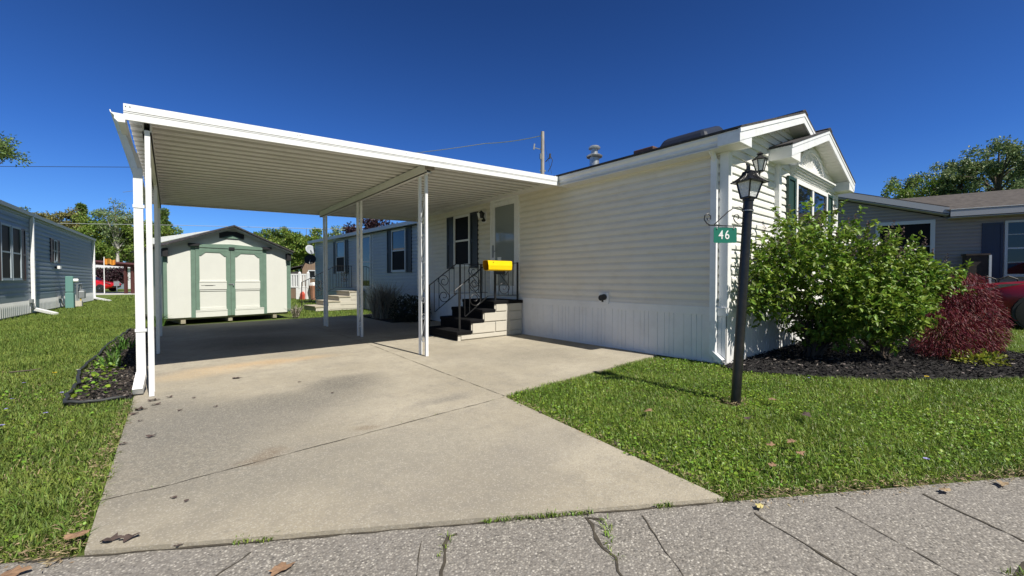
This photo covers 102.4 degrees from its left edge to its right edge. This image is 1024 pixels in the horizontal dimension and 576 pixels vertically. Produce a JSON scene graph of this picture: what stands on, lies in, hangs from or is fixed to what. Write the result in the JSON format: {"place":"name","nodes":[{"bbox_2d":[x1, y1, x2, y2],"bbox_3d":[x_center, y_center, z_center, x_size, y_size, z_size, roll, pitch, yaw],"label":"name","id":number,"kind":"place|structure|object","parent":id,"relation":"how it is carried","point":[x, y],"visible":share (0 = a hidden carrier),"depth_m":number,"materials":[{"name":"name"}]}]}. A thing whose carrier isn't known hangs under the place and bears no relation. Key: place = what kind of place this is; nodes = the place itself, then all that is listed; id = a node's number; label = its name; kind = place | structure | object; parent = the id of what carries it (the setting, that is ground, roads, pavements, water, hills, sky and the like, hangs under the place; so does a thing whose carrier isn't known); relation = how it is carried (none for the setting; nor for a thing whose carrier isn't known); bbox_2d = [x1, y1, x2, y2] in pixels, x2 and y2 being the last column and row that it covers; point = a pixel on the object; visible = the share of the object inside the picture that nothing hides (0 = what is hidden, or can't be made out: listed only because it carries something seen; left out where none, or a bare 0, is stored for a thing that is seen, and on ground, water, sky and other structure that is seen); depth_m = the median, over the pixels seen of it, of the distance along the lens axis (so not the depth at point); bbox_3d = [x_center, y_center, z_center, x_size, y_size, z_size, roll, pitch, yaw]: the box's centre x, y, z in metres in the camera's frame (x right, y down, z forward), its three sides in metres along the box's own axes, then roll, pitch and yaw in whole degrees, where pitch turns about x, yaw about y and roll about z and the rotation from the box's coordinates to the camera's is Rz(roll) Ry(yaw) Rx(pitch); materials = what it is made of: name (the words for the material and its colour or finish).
{"place":"outdoors","nodes":[
{"label":"outdoors","id":0,"kind":"place"},
{"bbox_2d":[0,166,67,166],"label":"overhead cable","id":1,"kind":"object","parent":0,"point":[34,166],"visible":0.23,"depth_m":33.41,"materials":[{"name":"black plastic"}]},
{"bbox_2d":[63,326,155,406],"bbox_3d":[-6.431,1.048,6.868,0.550,0.052,7.850,-1,1,-40],"label":"side bed","id":2,"kind":"object","parent":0,"point":[112,391],"visible":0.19,"depth_m":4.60,"materials":[{"name":"black wood"}]},
{"bbox_2d":[62,328,131,403],"bbox_3d":[-6.368,0.987,6.521,0.451,0.077,7.376,-1,2,-42],"label":"bed edging","id":3,"kind":"object","parent":2,"relation":"on","point":[65,400],"visible":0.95,"depth_m":3.99,"materials":[{"name":"grey plastic"}]},
{"bbox_2d":[71,355,125,397],"bbox_3d":[-4.873,1.010,4.938,0.409,0.111,2.543,-1,1,-40],"label":"groundcover","id":4,"kind":"object","parent":2,"relation":"on","point":[85,387],"visible":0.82,"depth_m":4.65,"materials":[{"name":"green plant"}]},
{"bbox_2d":[92,348,124,367],"bbox_3d":[-5.244,0.915,5.404,0.357,0.254,0.510,-2,2,-62],"label":"leafy tuft","id":5,"kind":"object","parent":2,"relation":"on","point":[111,359],"visible":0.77,"depth_m":5.40,"materials":[{"name":"green plant"}]},
{"bbox_2d":[98,342,124,357],"bbox_3d":[-5.831,0.894,6.002,0.391,0.273,0.426,0,1,-20],"label":"leafy tuft","id":6,"kind":"object","parent":2,"relation":"on","point":[117,349],"visible":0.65,"depth_m":5.97,"materials":[{"name":"green plant"}]},
{"bbox_2d":[70,327,154,398],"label":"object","id":7,"kind":"object","parent":2,"relation":"on","point":[112,369],"visible":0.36,"depth_m":5.08,"materials":[{"name":"green plant"}]},
{"bbox_2d":[104,334,135,349],"bbox_3d":[-6.324,0.868,6.778,0.566,0.296,0.411,0,1,-13],"label":"leafy tuft","id":8,"kind":"object","parent":2,"relation":"on","point":[126,342],"visible":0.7,"depth_m":6.77,"materials":[{"name":"green plant"}]},
{"bbox_2d":[96,292,134,294],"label":"road","id":9,"kind":"structure","parent":0,"point":[113,293],"depth_m":35.17,"materials":[{"name":"grey asphalt"}]},
{"bbox_2d":[104,257,115,293],"bbox_3d":[-33.289,-1.051,34.073,0.888,3.046,0.356,0,1,11],"label":"orange flag","id":10,"kind":"object","parent":9,"relation":"on","point":[109,261],"visible":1,"depth_m":34.01,"materials":[{"name":"orange fabric"}]},
{"bbox_2d":[92,260,134,292],"bbox_3d":[-36.880,-1.218,36.570,12.100,3.280,3.700,0,1,0],"label":"timber carport","id":11,"kind":"object","parent":9,"relation":"on","point":[125,265],"visible":0.41,"depth_m":35.04,"materials":[{"name":"brown wood"}]},
{"bbox_2d":[114,281,119,291],"bbox_3d":[-38.400,-0.146,39.982,0.440,1.000,0.080,0,1,-20],"label":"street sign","id":12,"kind":"object","parent":9,"relation":"on","point":[116,283],"visible":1,"depth_m":39.96,"materials":[{"name":"metal"}]},
{"bbox_2d":[58,223,344,229],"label":"overhead cable","id":13,"kind":"object","parent":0,"point":[196,225],"visible":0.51,"depth_m":49.76,"materials":[{"name":"grey plastic"}]},
{"bbox_2d":[97,294,370,317],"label":"back lawn grass","id":14,"kind":"structure","parent":0,"point":[331,312],"depth_m":15.17,"materials":[{"name":"green plant"}]},
{"bbox_2d":[347,279,409,318],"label":"ornamental grass","id":15,"kind":"object","parent":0,"point":[380,304],"depth_m":12.18,"materials":[{"name":"green plant"}]},
{"bbox_2d":[84,315,723,554],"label":"driveway","id":16,"kind":"structure","parent":0,"point":[269,445],"depth_m":2.91,"materials":[{"name":"concrete"}]},
{"bbox_2d":[100,532,118,541],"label":"fallen leaf","id":17,"kind":"object","parent":16,"relation":"on","point":[114,537],"visible":1,"depth_m":1.81,"materials":[{"name":"brown plant"}]},
{"bbox_2d":[118,532,139,541],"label":"fallen leaf","id":18,"kind":"object","parent":16,"relation":"on","point":[126,537],"visible":1,"depth_m":1.81,"materials":[{"name":"brown plant"}]},
{"bbox_2d":[109,103,559,396],"bbox_3d":[-3.258,-0.538,8.099,6.165,3.046,6.121,-1,1,-40],"label":"carport","id":19,"kind":"object","parent":16,"relation":"on","point":[181,159],"visible":1,"depth_m":6.27,"materials":[{"name":"metal"}]},
{"bbox_2d":[424,262,522,340],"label":"entry steps","id":20,"kind":"structure","parent":16,"relation":"on","point":[476,318],"depth_m":8.36,"materials":[{"name":"concrete"}]},
{"bbox_2d":[483,260,511,273],"bbox_3d":[-0.341,-0.406,8.095,0.594,0.270,0.378,-1,1,-40],"label":"newspaper tube","id":21,"kind":"object","parent":20,"relation":"attached to","point":[498,266],"visible":1,"depth_m":7.96,"materials":[{"name":"yellow plastic"}]},
{"bbox_2d":[0,477,1023,575],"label":"pavement","id":22,"kind":"structure","parent":0,"point":[973,528],"depth_m":1.81,"materials":[{"name":"grey concrete"}]},
{"bbox_2d":[0,565,31,575],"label":"fallen leaf","id":23,"kind":"object","parent":22,"relation":"on","point":[16,570],"visible":1,"depth_m":1.62,"materials":[{"name":"brown plant"}]},
{"bbox_2d":[269,562,294,575],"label":"fallen leaf","id":24,"kind":"object","parent":22,"relation":"on","point":[278,568],"visible":1,"depth_m":1.65,"materials":[{"name":"brown plant"}]},
{"bbox_2d":[96,399,1023,575],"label":"grass weeds","id":25,"kind":"object","parent":22,"relation":"on","point":[572,513],"visible":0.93,"depth_m":1.98,"materials":[{"name":"green plant"}]},
{"bbox_2d":[939,486,950,491],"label":"fallen leaf","id":26,"kind":"object","parent":22,"relation":"on","point":[946,489],"visible":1,"depth_m":2.26,"materials":[{"name":"beige plant"}]},
{"bbox_2d":[996,480,1008,485],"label":"fallen leaf","id":27,"kind":"object","parent":22,"relation":"on","point":[1003,483],"visible":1,"depth_m":2.33,"materials":[{"name":"beige plant"}]},
{"bbox_2d":[0,289,1023,562],"bbox_3d":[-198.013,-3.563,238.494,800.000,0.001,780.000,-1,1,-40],"label":"lawn","id":28,"kind":"structure","parent":0,"point":[210,321],"depth_m":3.21,"materials":[{"name":"green plant"}]},
{"bbox_2d":[0,131,34,167],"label":"broadleaf tree","id":29,"kind":"object","parent":28,"relation":"on","point":[6,151],"visible":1,"depth_m":30.86,"materials":[{"name":"green plant"}]},
{"bbox_2d":[0,200,111,318],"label":"bluegrey mobile home","id":30,"kind":"object","parent":28,"relation":"on","point":[41,258],"visible":0.87,"depth_m":14.59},
{"bbox_2d":[0,222,11,280],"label":"window","id":31,"kind":"structure","parent":30,"relation":"in","point":[5,229],"depth_m":12.16,"materials":[{"name":"grey glass"}]},
{"bbox_2d":[11,226,22,279],"bbox_3d":[-15.478,-1.071,12.851,0.070,1.670,0.870,-1,1,-38],"label":"window","id":32,"kind":"structure","parent":30,"relation":"in","point":[16,237],"depth_m":12.88,"materials":[{"name":"grey glass"}]},
{"bbox_2d":[54,240,57,262],"bbox_3d":[-18.245,-1.467,16.430,0.070,0.900,0.490,-1,1,-38],"label":"window","id":33,"kind":"structure","parent":30,"relation":"in","point":[55,241],"depth_m":16.50,"materials":[{"name":"grey"}]},
{"bbox_2d":[36,207,84,230],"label":"broadleaf tree","id":34,"kind":"object","parent":28,"relation":"on","point":[61,215],"visible":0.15,"depth_m":65.55,"materials":[{"name":"green plant"}]},
{"bbox_2d":[0,385,129,551],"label":"side clover","id":35,"kind":"object","parent":28,"relation":"on","point":[16,536],"visible":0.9,"depth_m":3.15,"materials":[{"name":"green plant"}]},
{"bbox_2d":[65,276,78,307],"bbox_3d":[-17.958,0.166,16.808,0.370,1.300,0.300,-1,1,-38],"label":"utility pedestal","id":36,"kind":"object","parent":28,"relation":"on","point":[70,291],"visible":0.98,"depth_m":16.67,"materials":[{"name":"teal metal"}]},
{"bbox_2d":[0,297,155,563],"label":"side lawn grass","id":37,"kind":"structure","parent":28,"relation":"on","point":[71,358],"depth_m":3.25,"materials":[{"name":"green plant"}]},
{"bbox_2d":[9,368,39,372],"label":"twig","id":38,"kind":"object","parent":37,"relation":"on","point":[23,370],"visible":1,"depth_m":4.93,"materials":[{"name":"brown wood"}]},
{"bbox_2d":[63,529,89,539],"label":"fallen leaf","id":39,"kind":"object","parent":37,"relation":"on","point":[73,535],"visible":1,"depth_m":1.80,"materials":[{"name":"brown plant"}]},
{"bbox_2d":[75,283,85,305],"bbox_3d":[-18.967,0.292,18.062,0.270,0.996,0.710,-1,1,-38],"label":"gas meter","id":40,"kind":"object","parent":28,"relation":"on","point":[81,293],"visible":0.98,"depth_m":18.07,"materials":[{"name":"silver metal"}]},
{"bbox_2d":[74,202,87,220],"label":"broadleaf tree","id":41,"kind":"object","parent":28,"relation":"on","point":[83,206],"visible":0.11,"depth_m":69.81,"materials":[{"name":"green plant"}]},
{"bbox_2d":[70,210,132,261],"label":"broadleaf tree","id":42,"kind":"object","parent":28,"relation":"on","point":[90,229],"visible":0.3,"depth_m":62.14,"materials":[{"name":"green plant"}]},
{"bbox_2d":[96,276,121,291],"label":"parked suv","id":43,"kind":"object","parent":28,"relation":"on","point":[109,285],"visible":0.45,"depth_m":40.80,"materials":[{"name":"red paint"}]},
{"bbox_2d":[92,264,130,288],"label":"white house","id":44,"kind":"structure","parent":28,"relation":"on","point":[122,285],"depth_m":51.98,"materials":[{"name":"white"}]},
{"bbox_2d":[95,267,129,284],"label":"purple leaf tree","id":45,"kind":"object","parent":28,"relation":"on","point":[111,275],"visible":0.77,"depth_m":43.57,"materials":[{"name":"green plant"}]},
{"bbox_2d":[91,198,133,261],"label":"sycamore tree","id":46,"kind":"object","parent":28,"relation":"on","point":[115,230],"visible":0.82,"depth_m":57.56,"materials":[{"name":"green plant"}]},
{"bbox_2d":[103,218,153,262],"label":"broadleaf tree","id":47,"kind":"object","parent":28,"relation":"on","point":[112,250],"visible":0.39,"depth_m":58.17,"materials":[{"name":"green plant"}]},
{"bbox_2d":[154,313,171,325],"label":"leafy tuft","id":48,"kind":"object","parent":28,"relation":"on","point":[163,322],"visible":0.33,"depth_m":10.32,"materials":[{"name":"green plant"}]},
{"bbox_2d":[153,207,173,237],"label":"broadleaf tree","id":49,"kind":"object","parent":28,"relation":"on","point":[164,214],"visible":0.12,"depth_m":59.80,"materials":[{"name":"green plant"}]},
{"bbox_2d":[152,224,183,237],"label":"broadleaf tree","id":50,"kind":"object","parent":28,"relation":"on","point":[167,232],"visible":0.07,"depth_m":57.46,"materials":[{"name":"green plant"}]},
{"bbox_2d":[153,231,206,244],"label":"white gabled building","id":51,"kind":"structure","parent":28,"relation":"on","point":[169,238],"depth_m":35.69,"materials":[{"name":"white"}]},
{"bbox_2d":[98,231,301,271],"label":"woods","id":52,"kind":"object","parent":28,"relation":"on","point":[297,270],"depth_m":73.31,"materials":[{"name":"green plant"}]},
{"bbox_2d":[130,225,293,323],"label":"garden shed","id":53,"kind":"structure","parent":28,"relation":"on","point":[228,273],"depth_m":11.42,"materials":[{"name":"beige paint"}]},
{"bbox_2d":[195,248,230,316],"bbox_3d":[-8.135,-0.148,11.219,0.045,1.850,0.805,1,1,39],"label":"door","id":54,"kind":"structure","parent":53,"relation":"in","point":[212,266],"depth_m":11.20,"materials":[{"name":"beige paint"}]},
{"bbox_2d":[230,250,263,314],"bbox_3d":[-7.616,-0.161,11.853,0.045,1.850,0.832,1,1,39],"label":"door","id":55,"kind":"structure","parent":53,"relation":"in","point":[246,266],"depth_m":11.84,"materials":[{"name":"beige paint"}]},
{"bbox_2d":[253,228,280,243],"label":"broadleaf tree","id":56,"kind":"object","parent":28,"relation":"on","point":[267,232],"visible":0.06,"depth_m":55.20,"materials":[{"name":"green plant"}]},
{"bbox_2d":[270,227,294,253],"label":"broadleaf tree","id":57,"kind":"object","parent":28,"relation":"on","point":[275,232],"visible":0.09,"depth_m":56.81,"materials":[{"name":"green plant"}]},
{"bbox_2d":[286,306,303,316],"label":"leafy tuft","id":58,"kind":"object","parent":28,"relation":"on","point":[296,311],"visible":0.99,"depth_m":12.70,"materials":[{"name":"beige plant"}]},
{"bbox_2d":[278,227,322,271],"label":"broadleaf tree","id":59,"kind":"object","parent":28,"relation":"on","point":[296,243],"visible":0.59,"depth_m":53.92,"materials":[{"name":"green plant"}]},
{"bbox_2d":[291,272,310,298],"bbox_3d":[-12.686,-0.155,24.111,1.842,1.610,0.120,0,1,0],"label":"deck railing","id":60,"kind":"object","parent":28,"relation":"on","point":[295,292],"visible":0.69,"depth_m":24.07,"materials":[{"name":"white paint"}]},
{"bbox_2d":[309,282,314,299],"bbox_3d":[-11.575,0.172,23.998,0.480,1.000,0.480,-1,1,-40],"label":"terracotta planter","id":61,"kind":"object","parent":28,"relation":"on","point":[312,289],"visible":0.63,"depth_m":23.82,"materials":[{"name":"brown ceramic"}]},
{"bbox_2d":[301,266,364,310],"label":"concrete steps","id":62,"kind":"structure","parent":28,"relation":"on","point":[344,300],"depth_m":15.94,"materials":[{"name":"beige concrete"}]},
{"bbox_2d":[327,225,346,240],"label":"broadleaf tree","id":63,"kind":"object","parent":28,"relation":"on","point":[335,232],"visible":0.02,"depth_m":55.33,"materials":[{"name":"green plant"}]},
{"bbox_2d":[307,221,417,314],"bbox_3d":[-4.674,-0.975,18.081,4.700,3.530,10.750,-1,2,-44],"label":"grey mobile home","id":64,"kind":"object","parent":28,"relation":"on","point":[389,253],"visible":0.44,"depth_m":15.66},
{"bbox_2d":[304,254,315,263],"bbox_3d":[-9.734,-1.384,19.852,0.422,0.489,0.350,0,1,23],"label":"satellite dish","id":65,"kind":"object","parent":64,"relation":"attached to","point":[310,259],"visible":1,"depth_m":19.88,"materials":[{"name":"black paint"}]},
{"bbox_2d":[306,245,315,253],"bbox_3d":[-9.581,-1.829,19.573,0.340,0.453,0.374,0,1,-6],"label":"satellite dish","id":66,"kind":"object","parent":64,"relation":"attached to","point":[310,249],"visible":1,"depth_m":19.57,"materials":[{"name":"grey metal"}]},
{"bbox_2d":[336,240,344,272],"bbox_3d":[-7.505,-1.349,18.009,0.070,1.400,1.010,-1,2,-44],"label":"window","id":67,"kind":"structure","parent":64,"relation":"in","point":[340,245],"depth_m":18.02,"materials":[{"name":"blue"}]},
{"bbox_2d":[363,234,371,288],"bbox_3d":[-5.745,-1.022,16.185,0.070,2.100,0.930,-1,2,-44],"label":"door","id":68,"kind":"structure","parent":64,"relation":"in","point":[367,240],"depth_m":16.11,"materials":[{"name":"grey"}]},
{"bbox_2d":[391,228,405,271],"bbox_3d":[-3.947,-1.295,14.308,0.070,1.480,1.020,-1,2,-44],"label":"window","id":69,"kind":"structure","parent":64,"relation":"in","point":[398,237],"depth_m":14.31,"materials":[{"name":"grey"}]},
{"bbox_2d":[342,218,397,233],"bbox_3d":[-11.326,-2.903,34.325,5.335,6.852,5.197,-1,1,-40],"label":"purple leaf tree","id":70,"kind":"object","parent":28,"relation":"on","point":[374,223],"visible":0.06,"depth_m":33.74,"materials":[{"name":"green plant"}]},
{"bbox_2d":[363,314,434,322],"bbox_3d":[-3.692,0.928,12.844,1.500,0.052,3.950,-1,1,-40],"label":"back bed","id":71,"kind":"object","parent":28,"relation":"on","point":[369,316],"visible":0.23,"depth_m":12.01,"materials":[{"name":"brown soil"}]},
{"bbox_2d":[388,293,430,322],"bbox_3d":[-2.877,0.571,11.548,1.201,0.887,1.186,-1,1,-40],"label":"hydrangea bush","id":72,"kind":"object","parent":71,"relation":"on","point":[404,315],"visible":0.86,"depth_m":11.37,"materials":[{"name":"green plant"}]},
{"bbox_2d":[0,396,1023,570],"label":"thatch","id":73,"kind":"object","parent":28,"relation":"on","point":[725,493],"visible":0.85,"depth_m":2.30,"materials":[{"name":"brown plant"}]},
{"bbox_2d":[533,131,552,173],"bbox_3d":[2.095,-4.984,27.917,1.322,11.154,0.313,0,1,-8],"label":"utility pole","id":74,"kind":"object","parent":28,"relation":"on","point":[542,170],"visible":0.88,"depth_m":27.73,"materials":[{"name":"silver metal"}]},
{"bbox_2d":[127,135,540,191],"bbox_3d":[-26.983,-12.158,44.629,66.997,3.079,1.655,1,1,29],"label":"overhead cable","id":75,"kind":"object","parent":74,"relation":"attached to","point":[469,145],"visible":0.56,"depth_m":31.29,"materials":[{"name":"grey plastic"}]},
{"bbox_2d":[417,110,855,364],"bbox_3d":[2.058,-1.008,10.529,5.760,3.897,9.469,-1,1,-40],"label":"mobile home","id":76,"kind":"object","parent":28,"relation":"on","point":[626,253],"visible":0.79,"depth_m":6.73,"materials":[{"name":"beige plastic"}]},
{"bbox_2d":[453,213,469,266],"bbox_3d":[-1.277,-1.194,10.479,0.070,1.310,0.780,-1,1,-40],"label":"window","id":77,"kind":"structure","parent":76,"relation":"in","point":[461,224],"depth_m":10.49,"materials":[{"name":"black"}]},
{"bbox_2d":[492,198,515,291],"bbox_3d":[-0.175,-0.925,9.144,0.074,2.025,0.870,-1,1,-40],"label":"storm door","id":78,"kind":"structure","parent":76,"relation":"in","point":[503,212],"depth_m":9.14,"materials":[{"name":"white paint"}]},
{"bbox_2d":[795,178,827,273],"bbox_3d":[5.513,-1.046,7.563,1.900,1.630,0.070,-1,1,-40],"label":"front window","id":79,"kind":"structure","parent":76,"relation":"in","point":[804,190],"depth_m":7.44,"materials":[{"name":"white glass"}]},
{"bbox_2d":[704,169,769,405],"bbox_3d":[2.108,0.023,3.880,0.540,2.264,0.238,0,1,-17],"label":"lamp post","id":80,"kind":"object","parent":28,"relation":"on","point":[748,183],"visible":0.99,"depth_m":3.87,"materials":[{"name":"black metal"}]},
{"bbox_2d":[713,225,736,242],"bbox_3d":[2.021,-0.510,3.900,0.220,0.165,0.012,0,1,-1],"label":"number sign","id":81,"kind":"object","parent":80,"relation":"hanging from","point":[725,234],"visible":1,"depth_m":3.90,"materials":[{"name":"teal metal"}]},
{"bbox_2d":[510,357,1023,494],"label":"clover","id":82,"kind":"object","parent":28,"relation":"on","point":[840,456],"visible":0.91,"depth_m":3.23,"materials":[{"name":"green plant"}]},
{"bbox_2d":[800,412,810,416],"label":"fallen leaf","id":83,"kind":"object","parent":28,"relation":"on","point":[807,414],"visible":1,"depth_m":3.34,"materials":[{"name":"brown plant"}]},
{"bbox_2d":[721,337,1023,381],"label":"mulch bed","id":84,"kind":"object","parent":28,"relation":"on","point":[787,372],"visible":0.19,"depth_m":5.32,"materials":[{"name":"black wood"}]},
{"bbox_2d":[746,197,976,357],"bbox_3d":[4.839,-0.126,5.888,3.848,2.392,1.669,0,1,-4],"label":"lilac bush","id":85,"kind":"object","parent":84,"relation":"on","point":[884,290],"visible":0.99,"depth_m":5.59,"materials":[{"name":"green plant"}]},
{"bbox_2d":[905,271,1016,360],"bbox_3d":[6.618,0.414,6.123,1.785,1.351,1.190,-1,1,-40],"label":"red maple bush","id":86,"kind":"object","parent":84,"relation":"on","point":[967,318],"visible":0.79,"depth_m":5.94,"materials":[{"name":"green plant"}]},
{"bbox_2d":[942,348,1013,366],"bbox_3d":[6.516,0.966,5.782,1.088,0.292,0.704,-1,1,-40],"label":"groundcover","id":87,"kind":"object","parent":84,"relation":"on","point":[985,356],"visible":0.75,"depth_m":5.65,"materials":[{"name":"green plant"}]},
{"bbox_2d":[880,174,940,198],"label":"broadleaf tree","id":88,"kind":"object","parent":28,"relation":"on","point":[902,193],"visible":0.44,"depth_m":40.82,"materials":[{"name":"green plant"}]},
{"bbox_2d":[838,189,1023,315],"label":"taupe house","id":89,"kind":"structure","parent":28,"relation":"on","point":[984,231],"depth_m":12.83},
{"bbox_2d":[875,219,935,272],"bbox_3d":[12.828,-1.338,13.461,1.460,1.680,0.070,1,1,35],"label":"window","id":90,"kind":"structure","parent":89,"relation":"in","point":[927,227],"depth_m":13.30,"materials":[{"name":"grey glass"}]},
{"bbox_2d":[1003,220,1023,276],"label":"window","id":91,"kind":"structure","parent":89,"relation":"in","point":[1014,229],"depth_m":12.11,"materials":[{"name":"grey"}]},
{"bbox_2d":[883,161,983,198],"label":"broadleaf tree","id":92,"kind":"object","parent":28,"relation":"on","point":[926,175],"visible":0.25,"depth_m":41.28,"materials":[{"name":"green plant"}]},
{"bbox_2d":[929,157,987,195],"bbox_3d":[43.392,-6.166,40.062,4.035,13.140,4.165,-1,1,-40],"label":"broadleaf tree","id":93,"kind":"object","parent":28,"relation":"on","point":[959,186],"visible":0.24,"depth_m":39.22,"materials":[{"name":"green plant"}]},
{"bbox_2d":[936,135,1023,194],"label":"broadleaf tree","id":94,"kind":"object","parent":28,"relation":"on","point":[992,171],"visible":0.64,"depth_m":37.37,"materials":[{"name":"green plant"}]},
{"bbox_2d":[958,281,1023,327],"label":"parked car","id":95,"kind":"object","parent":28,"relation":"on","point":[1012,296],"visible":0.47,"depth_m":9.79,"materials":[{"name":"red paint"}]},
{"bbox_2d":[978,276,1018,282],"bbox_3d":[13.298,0.294,11.192,0.950,1.267,0.520,1,1,35],"label":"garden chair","id":96,"kind":"object","parent":28,"relation":"on","point":[999,279],"visible":0.27,"depth_m":11.35,"materials":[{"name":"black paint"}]},
{"bbox_2d":[983,162,1016,191],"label":"broadleaf tree","id":97,"kind":"object","parent":28,"relation":"on","point":[1005,180],"visible":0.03,"depth_m":43.28,"materials":[{"name":"green plant"}]},
{"bbox_2d":[0,0,1023,261],"label":"sky","id":98,"kind":"structure","parent":0,"point":[902,88],"materials":[{"name":"blue"}]},
{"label":"gravel yard","id":99,"kind":"structure","parent":0,"visible":0},
{"bbox_2d":[291,255,314,287],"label":"barn shed","id":100,"kind":"structure","parent":99,"relation":"on","point":[305,267],"depth_m":27.42,"materials":[{"name":"wood"}]},
{"bbox_2d":[308,270,314,277],"bbox_3d":[-12.977,-0.926,27.653,1.300,0.550,0.045,0,1,-22],"label":"window","id":101,"kind":"structure","parent":100,"relation":"in","point":[312,272],"depth_m":27.49,"materials":[{"name":"grey glass"}]}
]}

